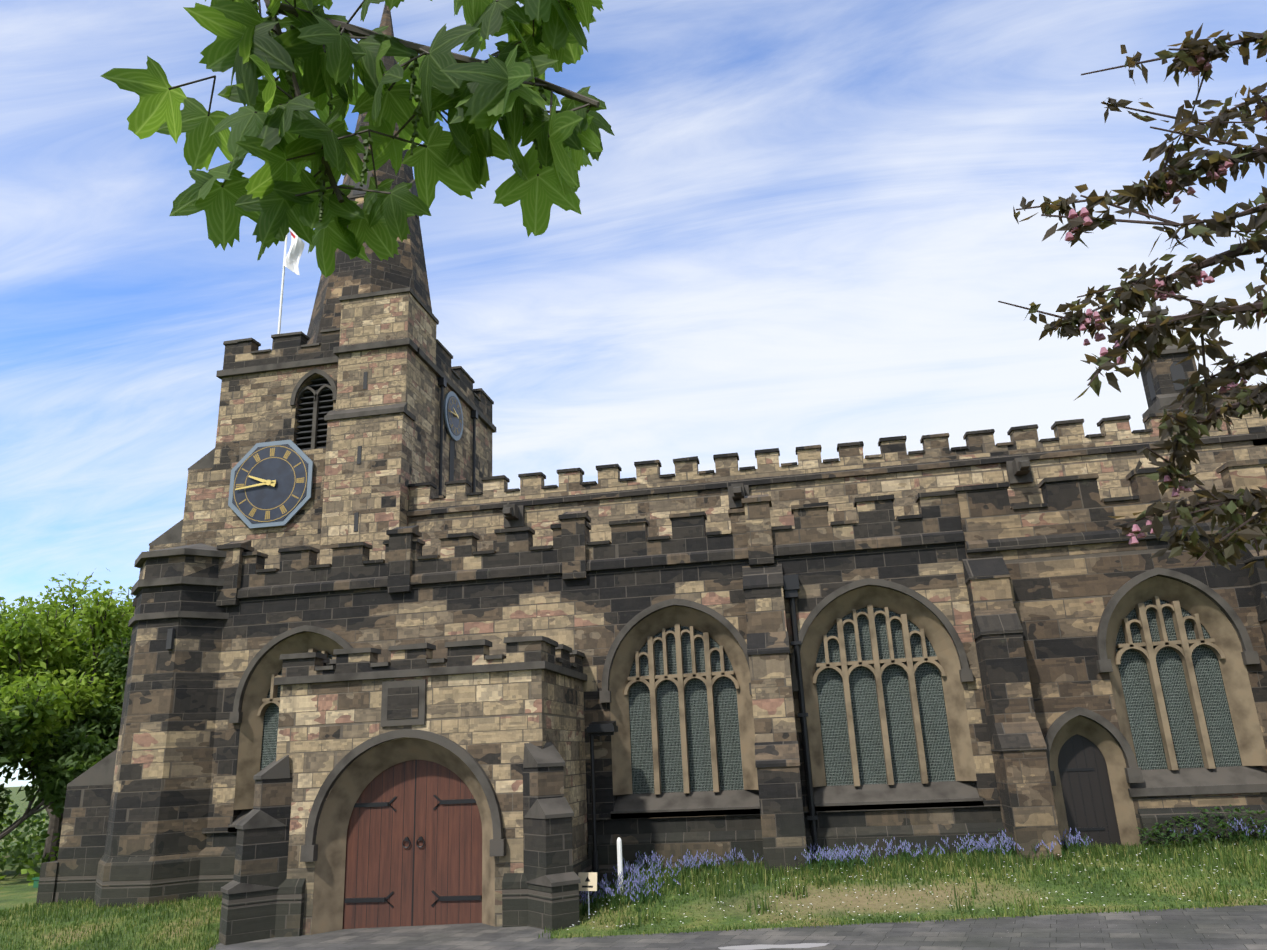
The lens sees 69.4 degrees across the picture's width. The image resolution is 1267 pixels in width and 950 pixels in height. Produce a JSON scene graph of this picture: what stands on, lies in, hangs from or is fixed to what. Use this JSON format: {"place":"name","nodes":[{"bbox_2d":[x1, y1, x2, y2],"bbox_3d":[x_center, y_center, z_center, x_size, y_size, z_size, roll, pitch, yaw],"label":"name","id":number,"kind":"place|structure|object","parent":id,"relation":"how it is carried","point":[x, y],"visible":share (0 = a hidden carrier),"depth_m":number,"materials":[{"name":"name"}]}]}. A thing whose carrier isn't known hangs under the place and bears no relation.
{"place":"outdoors","nodes":[
{"label":"outdoors","id":0,"kind":"place"},
{"bbox_2d":[101,0,614,277],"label":"tree leaves","id":1,"kind":"object","parent":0,"point":[312,54],"visible":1,"depth_m":1.73,"materials":[{"name":"green plant"}]},
{"bbox_2d":[0,786,1266,949],"bbox_3d":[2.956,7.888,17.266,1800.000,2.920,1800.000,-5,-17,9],"label":"ground","id":2,"kind":"structure","parent":0,"point":[16,891],"depth_m":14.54,"materials":[{"name":"green plant"}]},
{"bbox_2d":[0,606,42,672],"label":"tree","id":3,"kind":"object","parent":2,"relation":"on","point":[2,613],"depth_m":40.14,"materials":[{"name":"green plant"}]},
{"bbox_2d":[0,790,59,888],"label":"hedge","id":4,"kind":"object","parent":2,"relation":"on","point":[22,849],"visible":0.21,"depth_m":32.79,"materials":[{"name":"green plant"}]},
{"bbox_2d":[32,877,38,887],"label":"service cabinets","id":5,"kind":"object","parent":2,"relation":"on","point":[36,881],"visible":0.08,"depth_m":24.28,"materials":[{"name":"green metal"}]},
{"bbox_2d":[0,685,122,839],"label":"tree","id":6,"kind":"object","parent":2,"relation":"on","point":[80,749],"visible":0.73,"depth_m":28.06,"materials":[{"name":"green plant"}]},
{"bbox_2d":[0,580,133,861],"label":"lime tree","id":7,"kind":"object","parent":2,"relation":"on","point":[57,645],"visible":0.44,"depth_m":32.33,"materials":[{"name":"green plant"}]},
{"bbox_2d":[0,568,135,673],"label":"lime tree","id":8,"kind":"object","parent":2,"relation":"on","point":[69,599],"visible":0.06,"depth_m":45.97,"materials":[{"name":"green plant"}]},
{"bbox_2d":[36,749,116,904],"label":"buttress","id":9,"kind":"structure","parent":2,"relation":"on","point":[70,873],"depth_m":20.44,"materials":[{"name":"stone"}]},
{"bbox_2d":[70,628,131,707],"bbox_3d":[-16.461,10.326,36.356,11.245,10.846,9.729,-5,-17,9],"label":"tree","id":10,"kind":"object","parent":2,"relation":"on","point":[117,668],"visible":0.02,"depth_m":33.36,"materials":[{"name":"green plant"}]},
{"bbox_2d":[94,543,228,907],"bbox_3d":[-10.325,5.862,20.956,2.661,8.800,2.661,-5,-17,9],"label":"stair turret","id":11,"kind":"object","parent":2,"relation":"on","point":[155,844],"visible":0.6,"depth_m":19.90,"materials":[{"name":"stone"}]},
{"bbox_2d":[149,287,495,563],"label":"tower","id":12,"kind":"structure","parent":2,"relation":"on","point":[389,353],"depth_m":27.63,"materials":[{"name":"stone"}]},
{"bbox_2d":[277,234,287,333],"bbox_3d":[-12.281,-5.959,31.892,0.129,6.750,0.129,-5,-17,9],"label":"flagpole","id":13,"kind":"object","parent":12,"relation":"on","point":[281,299],"visible":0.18,"depth_m":32.02,"materials":[{"name":"white metal"}]},
{"bbox_2d":[284,228,304,274],"bbox_3d":[-12.053,-7.935,32.437,0.739,2.075,0.240,-5,-17,9],"label":"flag","id":14,"kind":"object","parent":13,"relation":"attached to","point":[292,259],"visible":0.94,"depth_m":32.38,"materials":[{"name":"white fabric"}]},
{"bbox_2d":[206,364,491,568],"bbox_3d":[-8.894,5.005,29.741,6.500,15.450,7.300,-5,-17,9],"label":"tower shaft","id":15,"kind":"object","parent":12,"relation":"attached to","point":[255,408],"visible":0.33,"depth_m":28.32,"materials":[{"name":"beige stone"}]},
{"bbox_2d":[307,5,431,343],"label":"spire","id":16,"kind":"structure","parent":12,"relation":"on","point":[405,267],"depth_m":32.09,"materials":[{"name":"stone"}]},
{"bbox_2d":[219,636,591,944],"bbox_3d":[-3.733,6.072,17.029,6.332,5.531,3.926,-5,-17,9],"label":"porch","id":17,"kind":"object","parent":2,"relation":"on","point":[409,832],"visible":0.96,"depth_m":15.94,"materials":[{"name":"stone"}]},
{"bbox_2d":[276,669,587,934],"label":"porch wall","id":18,"kind":"structure","parent":2,"relation":"on","point":[491,723],"depth_m":16.23,"materials":[{"name":"stone"}]},
{"bbox_2d":[102,490,1006,898],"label":"trim","id":19,"kind":"structure","parent":2,"relation":"on","point":[702,714],"depth_m":18.67,"materials":[{"name":"stone"}]},
{"bbox_2d":[578,872,597,915],"bbox_3d":[-0.743,6.937,15.051,0.340,0.740,0.067,-9,-18,21],"label":"notice sign","id":20,"kind":"object","parent":2,"relation":"on","point":[588,883],"visible":0.83,"depth_m":15.10,"materials":[{"name":"beige metal"}]},
{"bbox_2d":[587,721,617,890],"bbox_3d":[-0.571,6.388,17.794,0.583,3.100,0.400,-5,-17,9],"label":"drainpipe","id":21,"kind":"object","parent":2,"relation":"on","point":[602,728],"visible":0.92,"depth_m":17.98,"materials":[{"name":"black metal"}]},
{"bbox_2d":[206,542,1001,846],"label":"aisle wall","id":22,"kind":"structure","parent":2,"relation":"on","point":[593,614],"depth_m":19.40,"materials":[{"name":"brown stone"}]},
{"bbox_2d":[783,574,818,861],"bbox_3d":[3.336,4.799,17.970,0.340,5.700,0.270,-5,-17,9],"label":"rain pipe","id":23,"kind":"object","parent":22,"relation":"attached to","point":[791,588],"visible":0.88,"depth_m":18.07,"materials":[{"name":"black metal"}]},
{"bbox_2d":[617,837,623,893],"bbox_3d":[-0.235,6.867,16.051,0.089,0.950,0.090,-5,-17,9],"label":"marker post","id":24,"kind":"object","parent":2,"relation":"on","point":[619,856],"visible":0.85,"depth_m":16.06,"materials":[{"name":"white paint"}]},
{"bbox_2d":[567,851,1266,929],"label":"lawn daisies","id":25,"kind":"object","parent":2,"relation":"on","point":[919,890],"visible":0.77,"depth_m":14.26,"materials":[{"name":"white plant"}]},
{"bbox_2d":[579,817,1266,914],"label":"bluebells","id":26,"kind":"object","parent":2,"relation":"on","point":[642,892],"visible":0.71,"depth_m":16.22,"materials":[{"name":"purple plant"}]},
{"bbox_2d":[954,459,1266,861],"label":"trim","id":27,"kind":"structure","parent":2,"relation":"on","point":[1174,660],"depth_m":17.21,"materials":[{"name":"stone"}]},
{"bbox_2d":[966,533,1266,844],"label":"chapel wall","id":28,"kind":"structure","parent":2,"relation":"on","point":[1062,596],"depth_m":17.59,"materials":[{"name":"brown stone"}]},
{"bbox_2d":[998,23,1266,577],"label":"blossom tree","id":29,"kind":"object","parent":2,"relation":"on","point":[1195,56],"visible":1,"depth_m":4.30,"materials":[{"name":"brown plant"}]},
{"bbox_2d":[1136,804,1266,852],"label":"weed shrubs","id":30,"kind":"object","parent":2,"relation":"on","point":[1204,830],"visible":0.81,"depth_m":15.77,"materials":[{"name":"green plant"}]},
{"bbox_2d":[0,0,1266,786],"label":"sky","id":31,"kind":"structure","parent":0,"point":[797,226],"materials":[{"name":"blue"}]},
{"bbox_2d":[209,904,1266,949],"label":"flagstone path","id":32,"kind":"structure","parent":0,"point":[1243,927],"depth_m":12.31,"materials":[{"name":"grey stone"}]},
{"bbox_2d":[718,943,828,949],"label":"paint patch on paving","id":33,"kind":"object","parent":32,"relation":"on","point":[765,946],"visible":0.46,"depth_m":11.95,"materials":[{"name":"white paint"}]},
{"bbox_2d":[407,407,1266,555],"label":"upper parapet wall","id":34,"kind":"structure","parent":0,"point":[1025,461],"depth_m":24.47,"materials":[{"name":"stone"}]},
{"bbox_2d":[1139,301,1266,445],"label":"chimney","id":35,"kind":"object","parent":34,"relation":"on","point":[1159,375],"visible":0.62,"depth_m":27.23,"materials":[{"name":"stone"}]}
]}

